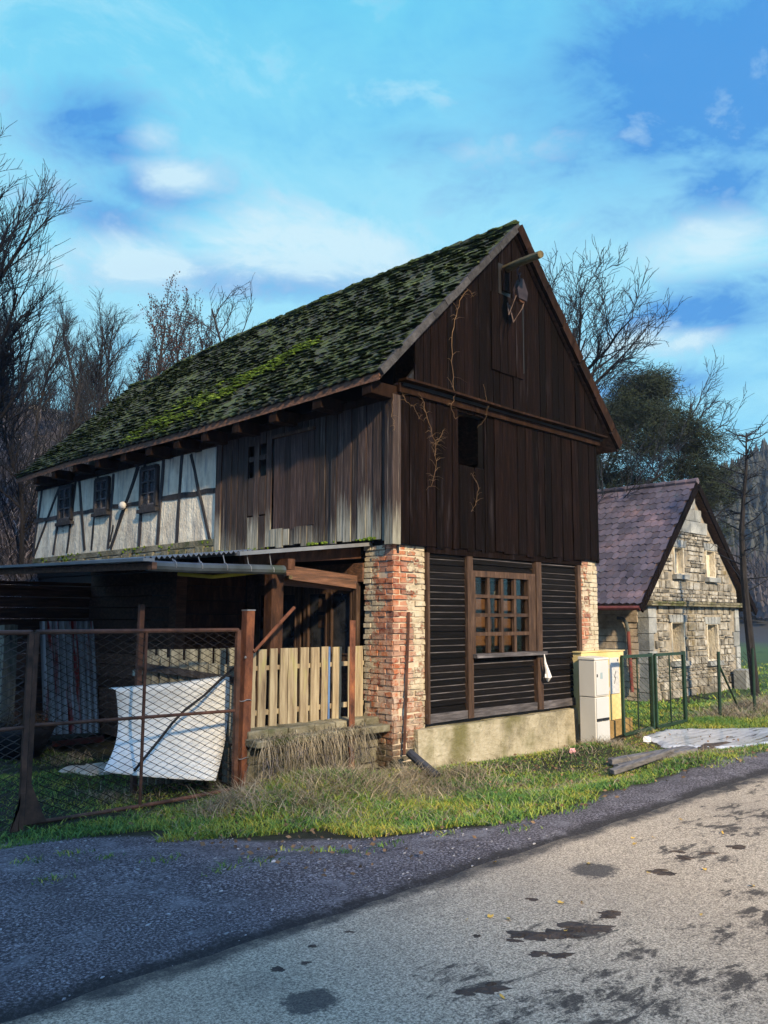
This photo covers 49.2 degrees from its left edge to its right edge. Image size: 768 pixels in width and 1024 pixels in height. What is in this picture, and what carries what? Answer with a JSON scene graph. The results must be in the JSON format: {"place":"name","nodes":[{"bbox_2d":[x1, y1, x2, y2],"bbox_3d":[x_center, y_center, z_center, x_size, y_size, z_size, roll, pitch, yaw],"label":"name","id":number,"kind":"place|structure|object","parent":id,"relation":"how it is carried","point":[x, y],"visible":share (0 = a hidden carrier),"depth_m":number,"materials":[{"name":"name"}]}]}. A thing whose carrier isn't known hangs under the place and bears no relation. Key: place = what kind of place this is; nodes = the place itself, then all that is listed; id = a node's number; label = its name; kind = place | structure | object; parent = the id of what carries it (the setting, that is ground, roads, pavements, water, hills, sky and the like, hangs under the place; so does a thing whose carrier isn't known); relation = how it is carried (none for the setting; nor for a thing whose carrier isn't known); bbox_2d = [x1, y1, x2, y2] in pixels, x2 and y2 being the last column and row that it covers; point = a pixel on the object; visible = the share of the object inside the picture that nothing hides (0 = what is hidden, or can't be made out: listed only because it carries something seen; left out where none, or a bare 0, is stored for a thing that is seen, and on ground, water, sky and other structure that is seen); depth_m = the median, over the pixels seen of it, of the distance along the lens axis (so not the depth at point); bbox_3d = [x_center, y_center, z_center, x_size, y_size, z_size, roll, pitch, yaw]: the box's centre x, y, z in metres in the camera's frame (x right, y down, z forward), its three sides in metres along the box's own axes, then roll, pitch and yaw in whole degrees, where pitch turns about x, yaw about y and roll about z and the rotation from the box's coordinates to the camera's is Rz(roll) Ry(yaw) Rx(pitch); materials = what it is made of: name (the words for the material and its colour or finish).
{"place":"outdoors","nodes":[
{"label":"outdoors","id":0,"kind":"place"},
{"bbox_2d":[0,774,767,1023],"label":"road","id":1,"kind":"structure","parent":0,"point":[663,951],"depth_m":4.16,"materials":[{"name":"asphalt"}]},
{"bbox_2d":[451,989,475,995],"bbox_3d":[0.353,2.114,3.696,0.077,0.009,0.100,7,-10,-44],"label":"mud clod","id":2,"kind":"object","parent":1,"relation":"on","point":[465,992],"visible":1,"depth_m":3.69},
{"bbox_2d":[468,981,512,994],"bbox_3d":[0.469,2.119,3.734,0.184,0.010,0.116,6,-9,-37],"label":"mud clod","id":3,"kind":"object","parent":1,"relation":"on","point":[488,990],"visible":1,"depth_m":3.72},
{"bbox_2d":[506,930,547,940],"bbox_3d":[0.755,2.197,4.365,0.250,0.012,0.134,-1,-7,11],"label":"mud clod","id":4,"kind":"object","parent":1,"relation":"on","point":[531,935],"visible":1,"depth_m":4.35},
{"bbox_2d":[528,950,550,956],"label":"mud clod","id":5,"kind":"object","parent":1,"relation":"on","point":[534,953],"visible":1,"depth_m":4.12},
{"bbox_2d":[545,952,574,958],"bbox_3d":[0.864,2.166,4.104,0.169,0.010,0.075,2,-7,-12],"label":"mud clod","id":6,"kind":"object","parent":1,"relation":"on","point":[564,955],"visible":1,"depth_m":4.10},
{"bbox_2d":[543,928,583,939],"bbox_3d":[0.921,2.197,4.358,0.216,0.012,0.159,-4,-8,31],"label":"mud clod","id":7,"kind":"object","parent":1,"relation":"on","point":[554,934],"visible":1,"depth_m":4.35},
{"bbox_2d":[556,921,615,934],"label":"puddle","id":8,"kind":"object","parent":1,"relation":"on","point":[576,927],"visible":1,"depth_m":4.46,"materials":[{"name":"liquid"}]},
{"bbox_2d":[597,910,620,918],"bbox_3d":[1.265,2.239,4.676,0.156,0.011,0.130,0,-7,3],"label":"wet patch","id":9,"kind":"object","parent":1,"relation":"on","point":[609,914],"visible":1,"depth_m":4.67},
{"bbox_2d":[645,869,676,875],"bbox_3d":[1.806,2.336,5.448,0.166,0.011,0.160,3,-8,-21],"label":"mud clod","id":10,"kind":"object","parent":1,"relation":"on","point":[662,872],"visible":1,"depth_m":5.44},
{"bbox_2d":[0,402,767,1022],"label":"ground","id":11,"kind":"structure","parent":0,"point":[76,946],"depth_m":5.48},
{"bbox_2d":[0,625,17,721],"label":"shed post","id":12,"kind":"object","parent":11,"relation":"on","point":[9,669],"visible":0.6,"depth_m":11.70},
{"bbox_2d":[0,630,33,832],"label":"chain link gate","id":13,"kind":"structure","parent":11,"relation":"on","point":[17,823],"depth_m":6.99,"materials":[{"name":"metal"}]},
{"bbox_2d":[0,294,48,467],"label":"slender tree","id":14,"kind":"object","parent":11,"relation":"on","point":[20,409],"visible":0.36,"depth_m":27.57,"materials":[{"name":"brown plant"}]},
{"bbox_2d":[0,367,60,577],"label":"slender tree","id":15,"kind":"object","parent":11,"relation":"on","point":[20,495],"visible":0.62,"depth_m":22.08,"materials":[{"name":"brown plant"}]},
{"bbox_2d":[15,339,48,394],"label":"slender tree","id":16,"kind":"object","parent":11,"relation":"on","point":[43,352],"visible":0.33,"depth_m":37.14,"materials":[{"name":"brown plant"}]},
{"bbox_2d":[0,701,67,759],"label":"planter tub","id":17,"kind":"object","parent":11,"relation":"on","point":[38,747],"visible":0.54,"depth_m":11.09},
{"bbox_2d":[0,384,85,714],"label":"undergrowth","id":18,"kind":"object","parent":11,"relation":"on","point":[26,524],"visible":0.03,"depth_m":23.27,"materials":[{"name":"plant"}]},
{"bbox_2d":[0,113,91,426],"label":"bare tree","id":19,"kind":"object","parent":11,"relation":"on","point":[9,338],"visible":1,"depth_m":20.90,"materials":[{"name":"brown plant"}]},
{"bbox_2d":[29,344,72,410],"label":"slender tree","id":20,"kind":"object","parent":11,"relation":"on","point":[46,373],"visible":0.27,"depth_m":41.34,"materials":[{"name":"brown plant"}]},
{"bbox_2d":[21,295,85,448],"bbox_3d":[-12.149,-5.000,30.653,2.571,5.740,2.641,5,-8,-32],"label":"slender tree","id":21,"kind":"object","parent":11,"relation":"on","point":[51,368],"visible":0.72,"depth_m":30.49,"materials":[{"name":"brown plant"}]},
{"bbox_2d":[0,327,117,580],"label":"saplings","id":22,"kind":"object","parent":11,"relation":"on","point":[46,410],"visible":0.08,"depth_m":28.90,"materials":[{"name":"plant"}]},
{"bbox_2d":[29,286,97,428],"bbox_3d":[-12.636,-6.023,33.930,3.176,6.242,2.117,-2,-7,14],"label":"slender tree","id":23,"kind":"object","parent":11,"relation":"on","point":[65,320],"visible":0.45,"depth_m":33.96,"materials":[{"name":"brown plant"}]},
{"bbox_2d":[40,621,98,734],"bbox_3d":[-4.646,2.450,12.486,0.880,1.632,0.544,7,-10,-44],"label":"corrugated sheet","id":24,"kind":"object","parent":11,"relation":"on","point":[47,625],"visible":0.68,"depth_m":12.47,"materials":[{"name":"metal"}]},
{"bbox_2d":[58,765,82,772],"bbox_3d":[-3.484,2.917,9.477,0.252,0.100,0.337,-3,-8,21],"label":"flat stone","id":25,"kind":"object","parent":11,"relation":"on","point":[69,768],"visible":0.48,"depth_m":9.38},
{"bbox_2d":[37,319,115,469],"bbox_3d":[-9.798,-3.289,27.102,2.972,6.282,2.575,0,-7,1],"label":"slender tree","id":26,"kind":"object","parent":11,"relation":"on","point":[76,410],"visible":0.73,"depth_m":27.18,"materials":[{"name":"brown plant"}]},
{"bbox_2d":[55,354,123,470],"bbox_3d":[-8.023,-1.310,23.955,3.231,6.830,2.799,1,-7,-7],"label":"slender tree","id":27,"kind":"object","parent":11,"relation":"on","point":[98,399],"visible":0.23,"depth_m":24.41,"materials":[{"name":"brown plant"}]},
{"bbox_2d":[74,762,113,775],"bbox_3d":[-3.165,2.899,9.411,0.584,0.150,0.566,3,-8,-23],"label":"flat stone","id":28,"kind":"object","parent":11,"relation":"on","point":[92,767],"visible":0.41,"depth_m":9.25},
{"bbox_2d":[55,286,144,427],"bbox_3d":[-9.420,-4.037,28.098,3.144,7.020,3.230,-1,-7,10],"label":"slender tree","id":29,"kind":"object","parent":11,"relation":"on","point":[101,350],"visible":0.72,"depth_m":27.72,"materials":[{"name":"brown plant"}]},
{"bbox_2d":[66,303,140,403],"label":"slender tree","id":30,"kind":"object","parent":11,"relation":"on","point":[112,351],"visible":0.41,"depth_m":38.11,"materials":[{"name":"brown plant"}]},
{"bbox_2d":[130,604,144,794],"bbox_3d":[-2.533,1.935,8.617,0.067,1.960,0.055,7,-10,-44],"label":"iron post","id":31,"kind":"object","parent":11,"relation":"on","point":[141,616],"visible":0.45,"depth_m":8.66,"materials":[{"name":"metal"}]},
{"bbox_2d":[110,337,168,399],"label":"slender tree","id":32,"kind":"object","parent":11,"relation":"on","point":[150,355],"visible":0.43,"depth_m":32.06,"materials":[{"name":"brown plant"}]},
{"bbox_2d":[129,270,215,381],"bbox_3d":[-8.272,-5.147,32.798,3.393,8.462,1.952,4,-8,-29],"label":"leafy winter tree","id":33,"kind":"object","parent":11,"relation":"on","point":[170,336],"visible":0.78,"depth_m":32.80,"materials":[{"name":"brown plant"}]},
{"bbox_2d":[140,286,222,374],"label":"leafy winter tree","id":34,"kind":"object","parent":11,"relation":"on","point":[181,325],"visible":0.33,"depth_m":34.48,"materials":[{"name":"brown plant"}]},
{"bbox_2d":[133,648,234,684],"bbox_3d":[-2.137,2.093,9.173,1.319,1.194,0.079,7,-10,-44],"label":"wide board fence","id":35,"kind":"object","parent":11,"relation":"on","point":[195,653],"visible":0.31,"depth_m":9.24,"materials":[{"name":"wood"}]},
{"bbox_2d":[0,542,371,736],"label":"lean to","id":36,"kind":"object","parent":11,"relation":"on","point":[324,600],"visible":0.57,"depth_m":11.35,"materials":[{"name":"wood"}]},
{"bbox_2d":[177,572,253,578],"bbox_3d":[-1.852,0.712,9.674,1.099,0.120,0.159,0,-7,2],"label":"yellow pole","id":37,"kind":"object","parent":36,"relation":"attached to","point":[206,575],"visible":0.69,"depth_m":9.64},
{"bbox_2d":[254,586,303,725],"bbox_3d":[-1.445,2.079,11.366,0.076,2.160,1.016,7,-10,-44],"label":"door","id":38,"kind":"structure","parent":36,"relation":"in","point":[292,637],"depth_m":11.29,"materials":[{"name":"brown wood"}]},
{"bbox_2d":[303,583,359,719],"bbox_3d":[-0.700,1.986,10.590,0.119,2.160,1.029,7,-10,-44],"label":"door","id":39,"kind":"structure","parent":36,"relation":"in","point":[327,613],"depth_m":10.63,"materials":[{"name":"brown wood"}]},
{"bbox_2d":[138,655,233,784],"bbox_3d":[-2.076,2.227,8.852,1.087,1.443,0.266,3,-8,-24],"label":"picket fence","id":40,"kind":"object","parent":11,"relation":"on","point":[191,677],"visible":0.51,"depth_m":8.91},
{"bbox_2d":[103,676,228,780],"bbox_3d":[-2.177,2.200,8.474,1.333,1.013,0.481,4,-8,-29],"label":"white sheet","id":41,"kind":"object","parent":40,"relation":"on","point":[151,736],"visible":0.7,"depth_m":8.53,"materials":[{"name":"fabric"}]},
{"bbox_2d":[0,748,375,848],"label":"grass","id":42,"kind":"structure","parent":11,"relation":"on","point":[52,779],"depth_m":8.47,"materials":[{"name":"plant"}]},
{"bbox_2d":[176,288,221,354],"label":"leafy winter tree","id":43,"kind":"object","parent":11,"relation":"on","point":[205,335],"visible":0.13,"depth_m":35.84,"materials":[{"name":"brown plant"}]},
{"bbox_2d":[153,273,258,366],"bbox_3d":[-6.577,-3.967,33.921,4.011,11.238,5.814,-3,-8,27],"label":"round headed tree","id":44,"kind":"object","parent":11,"relation":"on","point":[218,334],"visible":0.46,"depth_m":33.45,"materials":[{"name":"brown plant"}]},
{"bbox_2d":[237,610,255,788],"bbox_3d":[-1.447,1.999,8.702,0.153,1.962,0.146,7,-10,-44],"label":"gate post","id":45,"kind":"object","parent":11,"relation":"on","point":[247,649],"visible":0.8,"depth_m":8.69,"materials":[{"name":"metal"}]},
{"bbox_2d":[24,628,240,825],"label":"chain link gate","id":46,"kind":"structure","parent":45,"relation":"attached to","point":[33,813],"depth_m":7.81,"materials":[{"name":"metal"}]},
{"bbox_2d":[133,667,233,771],"bbox_3d":[-1.980,2.035,8.402,0.081,0.930,1.216,-6,-9,39],"label":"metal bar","id":47,"kind":"object","parent":46,"relation":"attached to","point":[185,709],"visible":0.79,"depth_m":8.37,"materials":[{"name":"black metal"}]},
{"bbox_2d":[253,606,295,652],"bbox_3d":[-1.172,1.254,8.982,0.554,0.498,0.040,7,-10,-44],"label":"iron bar","id":48,"kind":"object","parent":45,"relation":"attached to","point":[278,624],"visible":1,"depth_m":8.97,"materials":[{"name":"metal"}]},
{"bbox_2d":[9,824,542,885],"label":"weeds","id":49,"kind":"object","parent":11,"relation":"on","point":[110,855],"visible":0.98,"depth_m":5.83,"materials":[{"name":"green plant"}]},
{"bbox_2d":[0,825,553,999],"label":"gravel","id":50,"kind":"structure","parent":11,"relation":"on","point":[129,930],"depth_m":5.27,"materials":[{"name":"gravel"}]},
{"bbox_2d":[228,716,389,785],"bbox_3d":[-0.786,2.776,9.264,1.897,0.882,0.539,7,-10,-44],"label":"stone ledge","id":51,"kind":"object","parent":11,"relation":"on","point":[301,727],"visible":0.43,"depth_m":9.11,"materials":[{"name":"stone"}]},
{"bbox_2d":[251,646,363,727],"bbox_3d":[-0.871,1.987,9.538,1.738,0.895,0.073,7,-10,-44],"label":"picket fence","id":52,"kind":"object","parent":51,"relation":"on","point":[288,709],"visible":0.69,"depth_m":9.45,"materials":[{"name":"brown wood"}]},
{"bbox_2d":[242,721,382,775],"bbox_3d":[-0.769,2.583,9.019,1.928,0.546,0.650,7,-10,-44],"label":"hanging straw","id":53,"kind":"object","parent":11,"relation":"on","point":[351,740],"visible":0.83,"depth_m":8.97,"materials":[{"name":"beige plant"}]},
{"bbox_2d":[14,220,622,770],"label":"timber barn","id":54,"kind":"structure","parent":11,"relation":"on","point":[278,432],"depth_m":11.77,"materials":[{"name":"wood"}]},
{"bbox_2d":[55,483,73,526],"bbox_3d":[-6.260,-0.137,16.493,0.100,0.800,0.680,7,-10,-44],"label":"window","id":55,"kind":"structure","parent":54,"relation":"in","point":[65,508],"depth_m":16.46,"materials":[{"name":"brown glass"}]},
{"bbox_2d":[91,476,110,516],"bbox_3d":[-5.182,-0.286,15.417,0.100,0.720,0.620,7,-10,-44],"label":"window","id":56,"kind":"structure","parent":54,"relation":"in","point":[102,485],"depth_m":15.38,"materials":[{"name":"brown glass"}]},
{"bbox_2d":[136,464,159,513],"bbox_3d":[-3.977,-0.391,14.208,0.100,0.800,0.640,7,-10,-44],"label":"window","id":57,"kind":"structure","parent":54,"relation":"in","point":[149,476],"depth_m":14.18,"materials":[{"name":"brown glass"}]},
{"bbox_2d":[403,612,409,754],"bbox_3d":[0.266,2.013,9.924,0.028,1.651,0.133,-4,-8,30],"label":"iron rod","id":58,"kind":"object","parent":54,"relation":"attached to","point":[406,684],"visible":1,"depth_m":9.91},
{"bbox_2d":[420,393,445,489],"bbox_3d":[0.627,-0.889,10.524,0.585,1.271,0.064,7,-10,-44],"label":"climbing vine","id":59,"kind":"object","parent":54,"relation":"attached to","point":[439,439],"visible":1,"depth_m":10.54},
{"bbox_2d":[447,294,468,417],"bbox_3d":[0.968,-2.051,10.904,0.445,1.731,0.069,7,-10,-44],"label":"climbing vine","id":60,"kind":"object","parent":54,"relation":"hanging from","point":[455,352],"visible":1,"depth_m":10.85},
{"bbox_2d":[491,591,494,649],"bbox_3d":[1.497,1.490,11.566,0.130,0.803,0.036,7,-10,-44],"label":"dry stick","id":61,"kind":"object","parent":54,"relation":"on","point":[492,610],"visible":0.77,"depth_m":11.56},
{"bbox_2d":[475,577,520,649],"bbox_3d":[1.316,1.534,11.734,1.700,1.245,0.220,7,-10,-44],"label":"shelf rack","id":62,"kind":"object","parent":54,"relation":"attached to","point":[495,630],"visible":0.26,"depth_m":11.87,"materials":[{"name":"black wood"}]},
{"bbox_2d":[475,582,484,593],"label":"clay block","id":63,"kind":"structure","parent":62,"relation":"on","point":[480,587],"depth_m":11.66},
{"bbox_2d":[476,617,484,628],"bbox_3d":[1.291,1.539,11.696,0.365,0.171,0.206,7,-10,-44],"label":"clay block","id":64,"kind":"object","parent":62,"relation":"on","point":[480,622],"depth_m":11.60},
{"bbox_2d":[476,599,484,610],"bbox_3d":[1.288,1.300,11.721,0.365,0.171,0.206,7,-10,-43],"label":"clay block","id":65,"kind":"object","parent":62,"relation":"on","point":[480,604],"depth_m":11.64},
{"bbox_2d":[476,636,485,645],"bbox_3d":[1.295,1.782,11.671,0.365,0.161,0.206,7,-10,-43],"label":"clay block","id":66,"kind":"object","parent":62,"relation":"on","point":[480,640],"depth_m":11.57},
{"bbox_2d":[490,584,510,594],"bbox_3d":[1.645,1.127,12.128,0.206,0.168,0.406,-7,-10,44],"label":"clay block","id":67,"kind":"object","parent":62,"relation":"on","point":[506,589],"depth_m":12.07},
{"bbox_2d":[490,600,511,611],"bbox_3d":[1.658,1.365,12.113,0.406,0.172,0.206,7,-10,-43],"label":"clay block","id":68,"kind":"object","parent":62,"relation":"on","point":[507,606],"depth_m":12.04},
{"bbox_2d":[490,618,511,628],"bbox_3d":[1.648,1.609,12.073,0.206,0.158,0.406,-6,-10,43],"label":"clay block","id":69,"kind":"object","parent":62,"relation":"on","point":[507,623],"depth_m":12.01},
{"bbox_2d":[491,635,511,645],"bbox_3d":[1.640,1.841,12.037,0.406,0.169,0.206,7,-10,-44],"label":"clay block","id":70,"kind":"object","parent":62,"relation":"on","point":[507,639],"depth_m":11.99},
{"bbox_2d":[490,291,523,379],"bbox_3d":[1.740,-2.475,11.783,0.750,1.133,0.024,7,-10,-44],"label":"loft door","id":71,"kind":"structure","parent":54,"relation":"in","point":[507,337],"depth_m":11.74,"materials":[{"name":"brown wood"}]},
{"bbox_2d":[473,570,547,661],"bbox_3d":[1.702,1.420,11.443,1.586,1.193,0.173,7,-10,-44],"label":"shop window","id":72,"kind":"structure","parent":54,"relation":"in","point":[529,597],"depth_m":11.42,"materials":[{"name":"brown wood"}]},
{"bbox_2d":[507,258,527,322],"bbox_3d":[1.761,-3.029,11.595,0.336,0.917,0.330,7,-10,-44],"label":"pulley","id":73,"kind":"object","parent":54,"relation":"hanging from","point":[520,293],"visible":1,"depth_m":11.51,"materials":[{"name":"metal"}]},
{"bbox_2d":[544,654,551,681],"bbox_3d":[2.302,2.188,11.791,0.112,0.383,0.104,0,-7,6],"label":"plastic shred","id":74,"kind":"object","parent":54,"relation":"hanging from","point":[548,676],"visible":1,"depth_m":11.75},
{"bbox_2d":[240,733,398,786],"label":"dead stems","id":75,"kind":"object","parent":11,"relation":"on","point":[308,761],"visible":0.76,"depth_m":8.95,"materials":[{"name":"plant"}]},
{"bbox_2d":[348,620,355,767],"bbox_3d":[-0.392,2.146,9.595,0.085,1.800,0.085,7,-10,-44],"label":"angle post","id":76,"kind":"object","parent":11,"relation":"on","point":[352,673],"visible":0.64,"depth_m":9.59,"materials":[{"name":"metal"}]},
{"bbox_2d":[0,690,767,839],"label":"dry grass","id":77,"kind":"structure","parent":11,"relation":"on","point":[409,773],"depth_m":8.48,"materials":[{"name":"plant"}]},
{"bbox_2d":[406,749,439,778],"bbox_3d":[0.439,2.858,9.460,0.454,0.321,0.116,-6,-9,41],"label":"broken pipe","id":78,"kind":"object","parent":11,"relation":"on","point":[412,756],"visible":0.66,"depth_m":9.45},
{"bbox_2d":[126,724,767,875],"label":"leaf litter","id":79,"kind":"object","parent":11,"relation":"on","point":[349,845],"visible":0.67,"depth_m":7.17,"materials":[{"name":"plant"}]},
{"bbox_2d":[578,656,609,742],"bbox_3d":[3.075,2.778,12.239,0.404,1.325,0.295,7,-10,-44],"label":"utility cabinet","id":80,"kind":"object","parent":11,"relation":"on","point":[594,688],"visible":0.86,"depth_m":12.13,"materials":[{"name":"plastic"}]},
{"bbox_2d":[570,649,632,739],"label":"meter pillar","id":81,"kind":"structure","parent":11,"relation":"on","point":[613,656],"depth_m":12.91,"materials":[{"name":"plastic"}]},
{"bbox_2d":[609,657,619,693],"bbox_3d":[3.571,2.533,13.001,0.273,0.549,0.022,7,-10,-44],"label":"sign","id":82,"kind":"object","parent":81,"relation":"in","point":[613,662],"depth_m":12.99,"materials":[{"name":"plastic"}]},
{"bbox_2d":[542,238,739,517],"bbox_3d":[5.773,-1.781,25.185,9.990,14.714,8.150,-1,-7,9],"label":"bare tree","id":83,"kind":"object","parent":11,"relation":"on","point":[600,351],"visible":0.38,"depth_m":25.48,"materials":[{"name":"brown plant"}]},
{"bbox_2d":[609,748,674,774],"bbox_3d":[3.034,2.920,9.840,1.060,0.206,0.084,5,-8,-33],"label":"old plank","id":84,"kind":"object","parent":11,"relation":"on","point":[638,762],"visible":0.99,"depth_m":9.79,"materials":[{"name":"wood"}]},
{"bbox_2d":[608,745,690,764],"bbox_3d":[3.379,3.062,10.598,1.604,0.089,0.080,5,-9,-35],"label":"old plank","id":85,"kind":"object","parent":11,"relation":"on","point":[617,760],"visible":0.62,"depth_m":10.35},
{"bbox_2d":[620,651,687,735],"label":"green gate","id":86,"kind":"structure","parent":11,"relation":"on","point":[652,664],"depth_m":13.34,"materials":[{"name":"metal"}]},
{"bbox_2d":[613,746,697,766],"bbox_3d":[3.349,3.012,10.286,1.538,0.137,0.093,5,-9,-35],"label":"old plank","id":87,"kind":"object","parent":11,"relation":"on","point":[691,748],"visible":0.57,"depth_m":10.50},
{"bbox_2d":[596,478,757,701],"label":"stone house","id":88,"kind":"structure","parent":11,"relation":"on","point":[666,583],"depth_m":24.07,"materials":[{"name":"clay tile"},{"name":"stone"},{"name":"dark wood"}]},
{"bbox_2d":[667,615,690,666],"bbox_3d":[8.086,3.600,23.560,1.128,1.417,0.628,7,-10,-44],"label":"window","id":89,"kind":"structure","parent":88,"relation":"in","point":[677,627],"depth_m":23.71,"materials":[{"name":"paint"}]},
{"bbox_2d":[672,539,689,579],"bbox_3d":[8.248,1.370,23.990,0.958,1.125,0.628,7,-10,-44],"label":"window","id":90,"kind":"structure","parent":88,"relation":"in","point":[678,548],"depth_m":24.03,"materials":[{"name":"paint"}]},
{"bbox_2d":[702,543,720,582],"bbox_3d":[9.712,1.556,25.433,0.968,1.166,0.626,7,-10,-44],"label":"window","id":91,"kind":"structure","parent":88,"relation":"in","point":[709,553],"depth_m":25.47,"materials":[{"name":"paint"}]},
{"bbox_2d":[703,617,723,665],"bbox_3d":[9.651,3.861,25.100,1.108,1.424,0.620,7,-10,-44],"label":"window","id":92,"kind":"structure","parent":88,"relation":"in","point":[712,637],"depth_m":25.23,"materials":[{"name":"paint"}]},
{"bbox_2d":[596,359,766,549],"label":"pine tree","id":93,"kind":"object","parent":11,"relation":"on","point":[647,399],"visible":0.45,"depth_m":32.42,"materials":[{"name":"green plant"}]},
{"bbox_2d":[616,345,767,524],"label":"bare tree","id":94,"kind":"object","parent":11,"relation":"on","point":[705,402],"visible":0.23,"depth_m":35.98,"materials":[{"name":"brown plant"}]},
{"bbox_2d":[625,660,767,710],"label":"grass","id":95,"kind":"structure","parent":11,"relation":"on","point":[708,701],"depth_m":22.26,"materials":[{"name":"plant"}]},
{"bbox_2d":[698,741,731,749],"bbox_3d":[4.650,3.307,11.812,1.110,0.101,0.266,7,-10,-44],"label":"dark mound","id":96,"kind":"object","parent":11,"relation":"on","point":[705,745],"visible":0.51,"depth_m":11.70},
{"bbox_2d":[717,652,738,715],"bbox_3d":[6.324,3.275,15.388,0.064,1.442,1.108,-6,-9,40],"label":"fence post","id":97,"kind":"object","parent":11,"relation":"on","point":[719,668],"visible":0.69,"depth_m":15.05,"materials":[{"name":"metal"}]},
{"bbox_2d":[686,652,751,716],"bbox_3d":[6.070,3.086,15.127,2.715,1.078,0.011,7,-10,-44],"label":"wire fence","id":98,"kind":"object","parent":97,"relation":"attached to","point":[717,683],"visible":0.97,"depth_m":15.16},
{"bbox_2d":[704,437,767,568],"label":"forest","id":99,"kind":"object","parent":11,"relation":"on","point":[761,482],"visible":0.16,"depth_m":129.70,"materials":[{"name":"plant"}]},
{"bbox_2d":[708,415,767,696],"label":"young tree","id":100,"kind":"object","parent":11,"relation":"on","point":[748,625],"visible":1,"depth_m":21.94,"materials":[{"name":"brown plant"}]},
{"bbox_2d":[733,669,748,688],"bbox_3d":[10.952,5.108,25.555,0.566,0.636,0.404,7,-10,-44],"label":"concrete block","id":101,"kind":"object","parent":11,"relation":"on","point":[739,679],"depth_m":25.36,"materials":[{"name":"concrete"}]},
{"bbox_2d":[726,541,767,619],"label":"bare woods","id":102,"kind":"object","parent":11,"relation":"on","point":[759,595],"visible":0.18,"depth_m":96.77,"materials":[{"name":"plant"}]},
{"bbox_2d":[751,648,755,709],"bbox_3d":[7.089,3.355,16.083,0.110,1.462,0.060,7,-10,-44],"label":"fence post","id":103,"kind":"object","parent":11,"relation":"on","point":[753,676],"visible":0.65,"depth_m":16.09,"materials":[{"name":"metal"}]},
{"bbox_2d":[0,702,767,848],"bbox_3d":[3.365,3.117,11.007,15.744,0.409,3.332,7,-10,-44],"label":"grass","id":104,"kind":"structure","parent":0,"point":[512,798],"depth_m":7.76,"materials":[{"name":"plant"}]},
{"bbox_2d":[0,0,767,485],"label":"sky","id":105,"kind":"structure","parent":0,"point":[314,149],"materials":[{"name":"blue"}]},
{"bbox_2d":[625,696,764,729],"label":"grass","id":106,"kind":"structure","parent":0,"point":[632,713],"depth_m":17.03,"materials":[{"name":"plant"}]},
{"bbox_2d":[647,727,767,748],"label":"driveway","id":107,"kind":"structure","parent":0,"point":[692,737],"depth_m":12.61,"materials":[{"name":"concrete"}]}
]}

